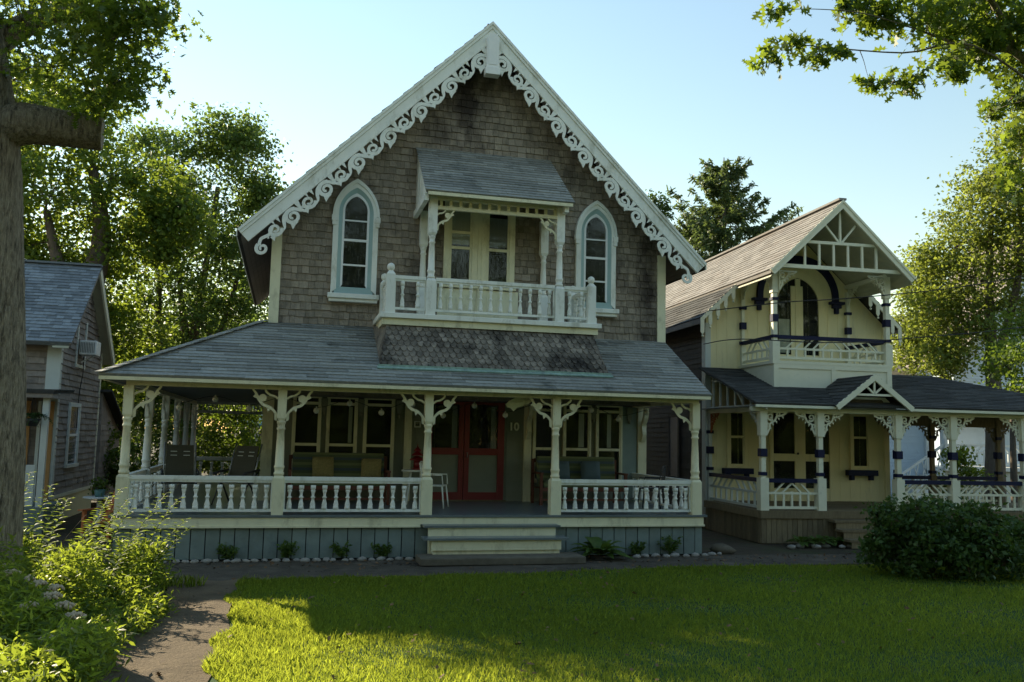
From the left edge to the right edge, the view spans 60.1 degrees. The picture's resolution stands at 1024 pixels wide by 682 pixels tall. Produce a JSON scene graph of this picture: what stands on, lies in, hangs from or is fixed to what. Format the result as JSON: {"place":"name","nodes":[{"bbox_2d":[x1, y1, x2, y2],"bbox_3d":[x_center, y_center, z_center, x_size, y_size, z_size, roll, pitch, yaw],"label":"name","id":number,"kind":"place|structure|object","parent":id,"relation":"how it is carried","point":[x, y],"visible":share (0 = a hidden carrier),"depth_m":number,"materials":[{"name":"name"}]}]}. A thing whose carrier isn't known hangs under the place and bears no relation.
{"place":"outdoors","nodes":[
{"label":"outdoors","id":0,"kind":"place"},
{"bbox_2d":[91,579,245,681],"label":"side path","id":1,"kind":"structure","parent":0,"point":[177,646],"depth_m":9.41,"materials":[{"name":"grey concrete"}]},
{"bbox_2d":[153,574,208,588],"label":"grass tuft","id":2,"kind":"object","parent":1,"relation":"on","point":[186,582],"visible":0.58,"depth_m":12.66,"materials":[{"name":"green plant"}]},
{"bbox_2d":[2,433,870,681],"bbox_3d":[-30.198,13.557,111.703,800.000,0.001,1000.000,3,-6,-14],"label":"ground","id":3,"kind":"structure","parent":0,"point":[741,546],"depth_m":18.89,"materials":[{"name":"soil"}]},
{"bbox_2d":[4,568,20,606],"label":"sedum plant","id":4,"kind":"object","parent":3,"relation":"on","point":[10,573],"visible":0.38,"depth_m":9.58,"materials":[{"name":"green plant"}]},
{"bbox_2d":[19,574,35,612],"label":"sedum plant","id":5,"kind":"object","parent":3,"relation":"on","point":[29,579],"visible":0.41,"depth_m":9.48,"materials":[{"name":"white plant"}]},
{"bbox_2d":[19,601,38,638],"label":"sedum plant","id":6,"kind":"object","parent":3,"relation":"on","point":[33,603],"visible":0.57,"depth_m":8.70,"materials":[{"name":"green plant"}]},
{"bbox_2d":[23,472,34,527],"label":"goldenrod stalk","id":7,"kind":"object","parent":3,"relation":"on","point":[28,492],"visible":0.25,"depth_m":12.35,"materials":[{"name":"green plant"}]},
{"bbox_2d":[23,484,53,554],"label":"goldenrod stalk","id":8,"kind":"object","parent":3,"relation":"on","point":[32,526],"visible":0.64,"depth_m":11.93,"materials":[{"name":"green plant"}]},
{"bbox_2d":[31,579,47,597],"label":"sedum plant","id":9,"kind":"object","parent":3,"relation":"on","point":[41,581],"visible":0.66,"depth_m":9.38,"materials":[{"name":"white plant"}]},
{"bbox_2d":[25,498,62,567],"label":"goldenrod stalk","id":10,"kind":"object","parent":3,"relation":"on","point":[41,537],"visible":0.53,"depth_m":11.66,"materials":[{"name":"green plant"}]},
{"bbox_2d":[28,498,71,576],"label":"goldenrod stalk","id":11,"kind":"object","parent":3,"relation":"on","point":[42,552],"visible":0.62,"depth_m":11.08,"materials":[{"name":"green plant"}]},
{"bbox_2d":[40,591,62,626],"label":"sedum plant","id":12,"kind":"object","parent":3,"relation":"on","point":[56,595],"visible":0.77,"depth_m":8.98,"materials":[{"name":"white plant"}]},
{"bbox_2d":[44,583,64,612],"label":"sedum plant","id":13,"kind":"object","parent":3,"relation":"on","point":[53,587],"visible":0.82,"depth_m":9.31,"materials":[{"name":"white plant"}]},
{"bbox_2d":[54,600,74,621],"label":"sedum plant","id":14,"kind":"object","parent":3,"relation":"on","point":[65,604],"visible":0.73,"depth_m":8.92,"materials":[{"name":"white plant"}]},
{"bbox_2d":[23,259,122,533],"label":"grey shingle cottage","id":15,"kind":"structure","parent":3,"relation":"on","point":[66,307],"depth_m":21.44,"materials":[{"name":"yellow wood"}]},
{"bbox_2d":[26,398,52,425],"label":"hanging fern","id":16,"kind":"object","parent":15,"relation":"hanging from","point":[30,421],"visible":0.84,"depth_m":18.51,"materials":[{"name":"green plant"}]},
{"bbox_2d":[64,402,81,467],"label":"window","id":17,"kind":"structure","parent":15,"relation":"in","point":[72,408],"depth_m":21.81,"materials":[{"name":"white paint"}]},
{"bbox_2d":[76,357,83,427],"bbox_3d":[-10.817,1.291,22.177,0.090,1.781,0.036,1,-6,5],"label":"drain hose","id":18,"kind":"object","parent":15,"relation":"hanging from","point":[79,392],"visible":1,"depth_m":22.17,"materials":[{"name":"white plastic"}]},
{"bbox_2d":[74,323,87,369],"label":"upper window","id":19,"kind":"structure","parent":15,"relation":"in","point":[86,331],"depth_m":21.90,"materials":[{"name":"white paint"}]},
{"bbox_2d":[79,340,100,362],"bbox_3d":[-10.615,0.278,22.249,0.390,0.541,0.563,3,-6,-14],"label":"window air conditioner","id":20,"kind":"object","parent":15,"relation":"attached to","point":[89,348],"depth_m":22.01,"materials":[{"name":"white paint"}]},
{"bbox_2d":[63,610,86,624],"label":"sedum plant","id":21,"kind":"object","parent":3,"relation":"on","point":[74,613],"visible":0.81,"depth_m":8.71,"materials":[{"name":"white plant"}]},
{"bbox_2d":[0,526,180,681],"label":"flower bed foliage","id":22,"kind":"object","parent":3,"relation":"on","point":[68,654],"visible":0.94,"depth_m":9.29,"materials":[{"name":"green plant"}]},
{"bbox_2d":[70,496,110,561],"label":"goldenrod stalk","id":23,"kind":"object","parent":3,"relation":"on","point":[89,532],"visible":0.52,"depth_m":11.75,"materials":[{"name":"green plant"}]},
{"bbox_2d":[72,513,116,579],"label":"goldenrod stalk","id":24,"kind":"object","parent":3,"relation":"on","point":[100,536],"visible":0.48,"depth_m":11.15,"materials":[{"name":"green plant"}]},
{"bbox_2d":[66,487,126,552],"bbox_3d":[-5.917,2.745,12.277,0.970,1.404,0.480,3,-6,-14],"label":"goldenrod stalk","id":25,"kind":"object","parent":3,"relation":"on","point":[87,529],"visible":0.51,"depth_m":12.37,"materials":[{"name":"green plant"}]},
{"bbox_2d":[83,496,111,529],"bbox_3d":[-9.139,3.799,19.553,0.680,0.710,0.670,3,-6,-14],"label":"garden table","id":26,"kind":"object","parent":3,"relation":"on","point":[93,497],"visible":0.5,"depth_m":19.50,"materials":[{"name":"white paint"}]},
{"bbox_2d":[88,473,111,496],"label":"potted plant","id":27,"kind":"object","parent":26,"relation":"on","point":[99,491],"visible":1,"depth_m":19.55,"materials":[{"name":"green plant"}]},
{"bbox_2d":[0,0,212,595],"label":"oak tree","id":28,"kind":"object","parent":3,"relation":"on","point":[25,119],"visible":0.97,"depth_m":10.31,"materials":[{"name":"green plant"}]},
{"bbox_2d":[78,486,138,540],"bbox_3d":[-8.112,3.450,17.965,0.800,1.137,1.029,0,-6,15],"label":"wooden chair","id":29,"kind":"object","parent":3,"relation":"on","point":[109,510],"visible":0.26,"depth_m":17.61,"materials":[{"name":"orange wood"}]},
{"bbox_2d":[87,498,131,576],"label":"goldenrod stalk","id":30,"kind":"object","parent":3,"relation":"on","point":[108,527],"visible":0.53,"depth_m":12.26,"materials":[{"name":"green plant"}]},
{"bbox_2d":[88,508,133,577],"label":"goldenrod stalk","id":31,"kind":"object","parent":3,"relation":"on","point":[110,543],"visible":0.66,"depth_m":11.91,"materials":[{"name":"green plant"}]},
{"bbox_2d":[87,530,145,597],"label":"goldenrod stalk","id":32,"kind":"object","parent":3,"relation":"on","point":[118,555],"visible":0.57,"depth_m":10.84,"materials":[{"name":"green plant"}]},
{"bbox_2d":[101,421,141,504],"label":"side shrub","id":33,"kind":"object","parent":3,"relation":"on","point":[112,467],"visible":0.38,"depth_m":25.81,"materials":[{"name":"green plant"}]},
{"bbox_2d":[7,48,237,413],"bbox_3d":[-13.380,-2.162,26.766,9.481,14.027,6.552,1,-6,1],"label":"broadleaf tree","id":34,"kind":"object","parent":3,"relation":"on","point":[163,216],"visible":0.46,"depth_m":26.50,"materials":[{"name":"green plant"}]},
{"bbox_2d":[108,492,169,573],"bbox_3d":[-5.251,2.781,12.263,0.874,1.359,0.481,7,-9,-45],"label":"goldenrod stalk","id":35,"kind":"object","parent":3,"relation":"on","point":[135,533],"visible":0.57,"depth_m":12.29,"materials":[{"name":"green plant"}]},
{"bbox_2d":[123,497,184,579],"bbox_3d":[-4.944,2.783,11.995,0.829,1.312,0.472,6,-8,-40],"label":"goldenrod stalk","id":36,"kind":"object","parent":3,"relation":"on","point":[156,527],"visible":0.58,"depth_m":12.01,"materials":[{"name":"green plant"}]},
{"bbox_2d":[122,518,187,589],"bbox_3d":[-4.712,2.865,11.631,0.908,1.080,0.480,3,-6,-14],"label":"goldenrod stalk","id":37,"kind":"object","parent":3,"relation":"on","point":[160,542],"visible":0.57,"depth_m":11.64,"materials":[{"name":"green plant"}]},
{"bbox_2d":[131,526,192,593],"bbox_3d":[-4.585,2.903,11.458,0.847,0.977,0.479,3,-6,-14],"label":"goldenrod stalk","id":38,"kind":"object","parent":3,"relation":"on","point":[165,550],"visible":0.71,"depth_m":11.52,"materials":[{"name":"green plant"}]},
{"bbox_2d":[113,348,217,482],"bbox_3d":[-12.544,2.705,30.085,5.083,5.008,4.572,3,-6,-14],"label":"side hedge","id":39,"kind":"object","parent":3,"relation":"on","point":[136,447],"visible":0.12,"depth_m":29.73,"materials":[{"name":"green plant"}]},
{"bbox_2d":[107,98,293,444],"bbox_3d":[-10.863,-1.602,32.379,9.297,14.113,6.983,3,-6,-14],"label":"maple tree","id":40,"kind":"object","parent":3,"relation":"on","point":[233,142],"visible":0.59,"depth_m":31.48,"materials":[{"name":"green plant"}]},
{"bbox_2d":[158,400,261,475],"bbox_3d":[-10.848,3.360,32.880,5.435,4.880,3.989,3,-6,-14],"label":"porch hedge","id":41,"kind":"object","parent":3,"relation":"on","point":[228,446],"visible":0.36,"depth_m":32.46,"materials":[{"name":"green plant"}]},
{"bbox_2d":[216,542,239,558],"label":"skirting plant","id":42,"kind":"object","parent":3,"relation":"on","point":[229,553],"visible":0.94,"depth_m":15.24,"materials":[{"name":"green plant"}]},
{"bbox_2d":[233,407,261,468],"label":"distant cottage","id":43,"kind":"structure","parent":3,"relation":"on","point":[254,428],"depth_m":45.16,"materials":[{"name":"grey"}]},
{"bbox_2d":[276,540,300,557],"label":"skirting plant","id":44,"kind":"object","parent":3,"relation":"on","point":[287,549],"visible":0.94,"depth_m":15.48,"materials":[{"name":"green plant"}]},
{"bbox_2d":[329,539,351,558],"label":"skirting plant","id":45,"kind":"object","parent":3,"relation":"on","point":[338,550],"visible":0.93,"depth_m":15.71,"materials":[{"name":"green plant"}]},
{"bbox_2d":[371,541,392,556],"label":"skirting plant","id":46,"kind":"object","parent":3,"relation":"on","point":[385,551],"visible":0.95,"depth_m":15.91,"materials":[{"name":"green plant"}]},
{"bbox_2d":[94,21,711,565],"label":"gingerbread cottage","id":47,"kind":"structure","parent":3,"relation":"on","point":[480,217],"depth_m":18.48,"materials":[{"name":"grey wood"}]},
{"bbox_2d":[160,442,199,505],"bbox_3d":[-6.448,2.585,17.172,0.702,1.215,0.816,4,-7,-23],"label":"deck chair","id":48,"kind":"object","parent":47,"relation":"on","point":[179,459],"visible":0.69,"depth_m":17.41,"materials":[{"name":"grey fabric"}]},
{"bbox_2d":[211,443,262,505],"bbox_3d":[-5.485,2.659,17.666,0.703,1.215,0.816,0,-6,15],"label":"deck chair","id":49,"kind":"object","parent":47,"relation":"on","point":[244,460],"visible":0.74,"depth_m":17.89,"materials":[{"name":"grey fabric"}]},
{"bbox_2d":[291,396,321,475],"bbox_3d":[-4.447,2.052,19.115,0.610,1.795,0.060,3,-6,-14],"label":"window","id":50,"kind":"structure","parent":47,"relation":"in","point":[306,425],"depth_m":19.15,"materials":[{"name":"black glass"}]},
{"bbox_2d":[287,452,390,504],"bbox_3d":[-3.616,2.864,18.479,2.070,1.044,0.780,3,-6,-14],"label":"porch glider","id":51,"kind":"object","parent":47,"relation":"on","point":[347,464],"visible":0.49,"depth_m":18.55,"materials":[{"name":"green wood"}]},
{"bbox_2d":[312,457,333,476],"bbox_3d":[-3.951,2.639,18.500,0.440,0.440,0.180,3,-21,-20],"label":"throw pillow","id":52,"kind":"object","parent":51,"relation":"on","point":[322,466],"visible":0.94,"depth_m":18.43,"materials":[{"name":"yellow fabric"}]},
{"bbox_2d":[361,458,381,476],"bbox_3d":[-2.982,2.696,18.741,0.420,0.420,0.180,2,-20,-7],"label":"throw pillow","id":53,"kind":"object","parent":51,"relation":"on","point":[370,467],"visible":0.9,"depth_m":18.67,"materials":[{"name":"yellow fabric"}]},
{"bbox_2d":[325,397,358,452],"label":"window","id":54,"kind":"structure","parent":47,"relation":"in","point":[342,419],"depth_m":19.33,"materials":[{"name":"black glass"}]},
{"bbox_2d":[327,179,380,303],"bbox_3d":[-3.298,-2.121,18.632,1.060,2.640,0.220,3,-6,-14],"label":"lancet window","id":55,"kind":"structure","parent":47,"relation":"in","point":[356,219],"depth_m":18.64,"materials":[{"name":"white paint"}]},
{"bbox_2d":[362,398,395,476],"bbox_3d":[-2.940,2.126,19.490,0.680,1.795,0.060,3,-6,-14],"label":"window","id":56,"kind":"structure","parent":47,"relation":"in","point":[378,430],"depth_m":19.52,"materials":[{"name":"black glass"}]},
{"bbox_2d":[401,469,422,503],"bbox_3d":[-2.064,3.103,18.829,0.600,0.719,0.600,3,-6,-14],"label":"side table","id":57,"kind":"object","parent":47,"relation":"on","point":[410,471],"visible":0.54,"depth_m":18.66,"materials":[{"name":"white paint"}]},
{"bbox_2d":[410,444,422,469],"bbox_3d":[-2.021,2.473,18.903,0.340,0.550,0.294,3,-6,-14],"label":"table lantern","id":58,"kind":"object","parent":57,"relation":"on","point":[417,458],"visible":0.93,"depth_m":18.83,"materials":[{"name":"red paint"}]},
{"bbox_2d":[176,395,648,421],"bbox_3d":[-1.649,1.346,17.505,9.416,0.353,0.309,3,-6,-14],"label":"string light","id":59,"kind":"object","parent":47,"relation":"hanging from","point":[350,403],"visible":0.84,"depth_m":17.27,"materials":[{"name":"plastic"}]},
{"bbox_2d":[414,421,420,426],"bbox_3d":[-2.108,1.857,19.747,0.140,0.140,0.024,3,-6,-14],"label":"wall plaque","id":60,"kind":"object","parent":47,"relation":"attached to","point":[417,423],"depth_m":19.74,"materials":[{"name":"black paint"}]},
{"bbox_2d":[418,461,448,508],"bbox_3d":[-1.596,2.922,18.039,0.562,0.928,0.529,0,-6,7],"label":"porch chair","id":61,"kind":"object","parent":47,"relation":"on","point":[442,485],"visible":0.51,"depth_m":17.87,"materials":[{"name":"white paint"}]},
{"bbox_2d":[443,201,478,288],"bbox_3d":[-1.108,-2.103,19.197,0.800,1.920,0.100,3,-6,-14],"label":"window","id":62,"kind":"structure","parent":47,"relation":"in","point":[460,250],"depth_m":19.22,"materials":[{"name":"beige paint"}]},
{"bbox_2d":[431,401,504,499],"bbox_3d":[-1.026,2.482,19.917,1.740,2.220,0.131,3,-6,-14],"label":"door","id":63,"kind":"structure","parent":47,"relation":"in","point":[480,469],"depth_m":19.95,"materials":[{"name":"red paint"}]},
{"bbox_2d":[481,204,515,291],"bbox_3d":[-0.299,-2.063,19.399,0.810,1.920,0.100,3,-6,-14],"label":"window","id":64,"kind":"structure","parent":47,"relation":"in","point":[498,231],"depth_m":19.42,"materials":[{"name":"beige paint"}]},
{"bbox_2d":[510,423,518,430],"bbox_3d":[0.065,1.962,20.284,0.204,0.187,0.016,3,-6,-14],"label":"house number","id":65,"kind":"object","parent":47,"relation":"attached to","point":[517,429],"visible":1,"depth_m":20.28,"materials":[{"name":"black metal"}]},
{"bbox_2d":[506,398,533,410],"bbox_3d":[0.156,1.228,17.346,0.570,0.300,0.055,3,-6,-14],"label":"hanging ornament","id":66,"kind":"object","parent":47,"relation":"hanging from","point":[513,404],"visible":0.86,"depth_m":17.32,"materials":[{"name":"beige paint"}]},
{"bbox_2d":[532,404,551,482],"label":"window","id":67,"kind":"structure","parent":47,"relation":"in","point":[541,431],"depth_m":20.43,"materials":[{"name":"black glass"}]},
{"bbox_2d":[562,405,591,456],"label":"window","id":68,"kind":"structure","parent":47,"relation":"in","point":[576,442],"depth_m":20.64,"materials":[{"name":"black glass"}]},
{"bbox_2d":[531,456,627,504],"bbox_3d":[1.497,3.112,19.753,2.020,1.044,0.780,3,-6,-14],"label":"porch glider","id":69,"kind":"object","parent":47,"relation":"on","point":[542,472],"visible":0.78,"depth_m":19.81,"materials":[{"name":"green wood"}]},
{"bbox_2d":[559,461,569,478],"bbox_3d":[1.089,2.894,19.755,0.420,0.420,0.180,3,-21,-17],"label":"throw pillow","id":70,"kind":"object","parent":69,"relation":"on","point":[564,472],"visible":0.55,"depth_m":19.70,"materials":[{"name":"blue fabric"}]},
{"bbox_2d":[580,461,600,478],"bbox_3d":[1.761,2.911,19.872,0.440,0.440,0.180,2,-26,-5],"label":"throw pillow","id":71,"kind":"object","parent":69,"relation":"on","point":[590,469],"visible":0.89,"depth_m":19.80,"materials":[{"name":"blue fabric"}]},
{"bbox_2d":[574,200,618,317],"bbox_3d":[1.892,-1.868,19.925,1.060,2.640,0.220,3,-6,-14],"label":"lancet window","id":72,"kind":"structure","parent":47,"relation":"in","point":[595,236],"depth_m":19.96,"materials":[{"name":"white paint"}]},
{"bbox_2d":[595,405,622,479],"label":"window","id":73,"kind":"structure","parent":47,"relation":"in","point":[608,431],"depth_m":20.82,"materials":[{"name":"black glass"}]},
{"bbox_2d":[638,466,666,508],"bbox_3d":[2.973,3.098,18.751,0.562,0.928,0.529,-1,-7,22],"label":"porch chair","id":74,"kind":"object","parent":47,"relation":"on","point":[660,477],"visible":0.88,"depth_m":18.63,"materials":[{"name":"metal"}]},
{"bbox_2d":[48,226,927,473],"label":"wood","id":75,"kind":"object","parent":3,"relation":"on","point":[207,420],"visible":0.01,"depth_m":42.39,"materials":[{"name":"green plant"}]},
{"bbox_2d":[570,537,635,559],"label":"hosta plant","id":76,"kind":"object","parent":3,"relation":"on","point":[597,545],"visible":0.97,"depth_m":16.45,"materials":[{"name":"green plant"}]},
{"bbox_2d":[628,540,646,554],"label":"skirting plant","id":77,"kind":"object","parent":3,"relation":"on","point":[635,550],"visible":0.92,"depth_m":17.09,"materials":[{"name":"green plant"}]},
{"bbox_2d":[645,189,680,220],"bbox_3d":[6.480,-0.183,39.378,2.405,13.523,2.472,6,-8,-36],"label":"dark treetop","id":78,"kind":"object","parent":3,"relation":"on","point":[665,209],"visible":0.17,"depth_m":39.80,"materials":[{"name":"green plant"}]},
{"bbox_2d":[656,534,682,554],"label":"skirting plant","id":79,"kind":"object","parent":3,"relation":"on","point":[669,547],"visible":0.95,"depth_m":17.25,"materials":[{"name":"green plant"}]},
{"bbox_2d":[709,543,736,553],"bbox_3d":[4.257,4.220,17.898,0.572,0.271,0.369,-2,-7,29],"label":"flat stone","id":80,"kind":"object","parent":3,"relation":"on","point":[722,548],"visible":0.76,"depth_m":17.79,"materials":[{"name":"grey stone"}]},
{"bbox_2d":[666,156,802,260],"bbox_3d":[9.397,-0.690,38.251,8.648,14.418,10.278,-2,-7,30],"label":"spruce tree","id":81,"kind":"object","parent":3,"relation":"on","point":[704,235],"visible":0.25,"depth_m":37.21,"materials":[{"name":"green plant"}]},
{"bbox_2d":[784,535,820,545],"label":"hosta plant","id":82,"kind":"object","parent":3,"relation":"on","point":[799,540],"visible":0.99,"depth_m":19.15,"materials":[{"name":"green plant"}]},
{"bbox_2d":[811,544,820,548],"bbox_3d":[6.537,4.421,19.023,0.219,0.122,0.147,-2,-7,30],"label":"edging stone","id":83,"kind":"object","parent":3,"relation":"on","point":[814,546],"visible":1,"depth_m":18.97,"materials":[{"name":"grey stone"}]},
{"bbox_2d":[806,535,834,545],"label":"hosta plant","id":84,"kind":"object","parent":3,"relation":"on","point":[818,538],"visible":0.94,"depth_m":19.24,"materials":[{"name":"green plant"}]},
{"bbox_2d":[819,536,844,544],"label":"hosta plant","id":85,"kind":"object","parent":3,"relation":"on","point":[835,540],"visible":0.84,"depth_m":19.35,"materials":[{"name":"green plant"}]},
{"bbox_2d":[646,198,1023,548],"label":"yellow cottage","id":86,"kind":"structure","parent":3,"relation":"on","point":[793,440],"depth_m":22.86,"materials":[{"name":"paint"}]},
{"bbox_2d":[668,414,679,477],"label":"side window","id":87,"kind":"structure","parent":86,"relation":"in","point":[673,420],"depth_m":24.89,"materials":[{"name":"grey glass"}]},
{"bbox_2d":[722,412,753,478],"bbox_3d":[5.838,2.654,22.886,0.810,1.790,0.170,2,-6,-11],"label":"window","id":88,"kind":"structure","parent":86,"relation":"in","point":[736,423],"depth_m":22.94,"materials":[{"name":"yellow paint"}]},
{"bbox_2d":[769,271,826,361],"bbox_3d":[7.631,-0.582,23.628,1.620,2.620,0.049,2,-6,-11],"label":"arched door","id":89,"kind":"structure","parent":86,"relation":"in","point":[804,318],"depth_m":23.67,"materials":[{"name":"yellow paint"}]},
{"bbox_2d":[769,413,834,500],"bbox_3d":[7.616,3.046,23.225,1.820,2.280,0.109,2,-6,-11],"label":"door","id":90,"kind":"structure","parent":86,"relation":"in","point":[792,444],"depth_m":23.24,"materials":[{"name":"yellow paint"}]},
{"bbox_2d":[845,414,877,479],"bbox_3d":[9.297,2.801,23.546,0.860,1.790,0.170,2,-6,-11],"label":"window","id":91,"kind":"structure","parent":86,"relation":"in","point":[860,462],"depth_m":23.60,"materials":[{"name":"yellow paint"}]},
{"bbox_2d":[850,399,882,402],"bbox_3d":[8.109,1.440,20.423,1.000,0.180,0.031,2,-6,-11],"label":"name board","id":92,"kind":"object","parent":86,"relation":"attached to","point":[864,401],"visible":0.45,"depth_m":20.42,"materials":[{"name":"wood"}]},
{"bbox_2d":[890,85,1023,501],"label":"locust tree","id":93,"kind":"object","parent":3,"relation":"on","point":[943,356],"visible":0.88,"depth_m":33.78,"materials":[{"name":"green plant"}]},
{"bbox_2d":[926,442,1006,498],"bbox_3d":[12.766,4.057,25.451,2.366,2.408,2.117,3,-6,-14],"label":"porch side shrub","id":94,"kind":"object","parent":3,"relation":"on","point":[963,453],"visible":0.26,"depth_m":25.71,"materials":[{"name":"green plant"}]},
{"bbox_2d":[966,301,1023,502],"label":"leafy young tree","id":95,"kind":"object","parent":3,"relation":"on","point":[1010,355],"visible":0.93,"depth_m":27.55,"materials":[{"name":"green plant"}]},
{"bbox_2d":[999,510,1023,557],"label":"bush","id":96,"kind":"object","parent":3,"relation":"on","point":[1011,518],"visible":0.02,"depth_m":17.66,"materials":[{"name":"green plant"}]},
{"bbox_2d":[0,0,1023,432],"label":"sky","id":97,"kind":"structure","parent":0,"point":[664,86],"materials":[{"name":"blue"}]},
{"bbox_2d":[98,554,936,588],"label":"front path","id":98,"kind":"structure","parent":0,"point":[236,571],"depth_m":15.11,"materials":[{"name":"grey concrete"}]},
{"bbox_2d":[200,558,211,562],"bbox_3d":[-5.192,3.743,15.052,0.219,0.095,0.119,4,-6,-20],"label":"edging stone","id":99,"kind":"object","parent":98,"relation":"on","point":[207,560],"visible":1,"depth_m":15.02,"materials":[{"name":"stone"}]},
{"bbox_2d":[198,561,1023,681],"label":"lawn","id":100,"kind":"structure","parent":0,"point":[212,679],"depth_m":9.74,"materials":[{"name":"green plant"}]},
{"bbox_2d":[136,553,1023,681],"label":"fallen leaves","id":101,"kind":"object","parent":100,"relation":"on","point":[528,663],"visible":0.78,"depth_m":11.98,"materials":[{"name":"brown plant"}]},
{"bbox_2d":[742,0,1023,204],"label":"oak tree","id":102,"kind":"object","parent":100,"relation":"on","point":[980,33],"visible":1,"depth_m":9.06,"materials":[{"name":"green plant"}]},
{"bbox_2d":[851,485,1023,582],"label":"rhododendron bush","id":103,"kind":"object","parent":100,"relation":"on","point":[972,539],"visible":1,"depth_m":14.97,"materials":[{"name":"green plant"}]},
{"bbox_2d":[704,326,1023,343],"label":"overhead cable","id":104,"kind":"object","parent":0,"point":[861,341],"visible":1,"depth_m":20.29,"materials":[{"name":"black rubber"}]},
{"bbox_2d":[707,275,1023,311],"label":"overhead cable","id":105,"kind":"object","parent":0,"point":[865,296],"visible":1,"depth_m":20.09,"materials":[{"name":"black rubber"}]},
{"bbox_2d":[889,239,1023,502],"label":"white clapboard house","id":106,"kind":"structure","parent":0,"point":[915,449],"depth_m":35.45,"materials":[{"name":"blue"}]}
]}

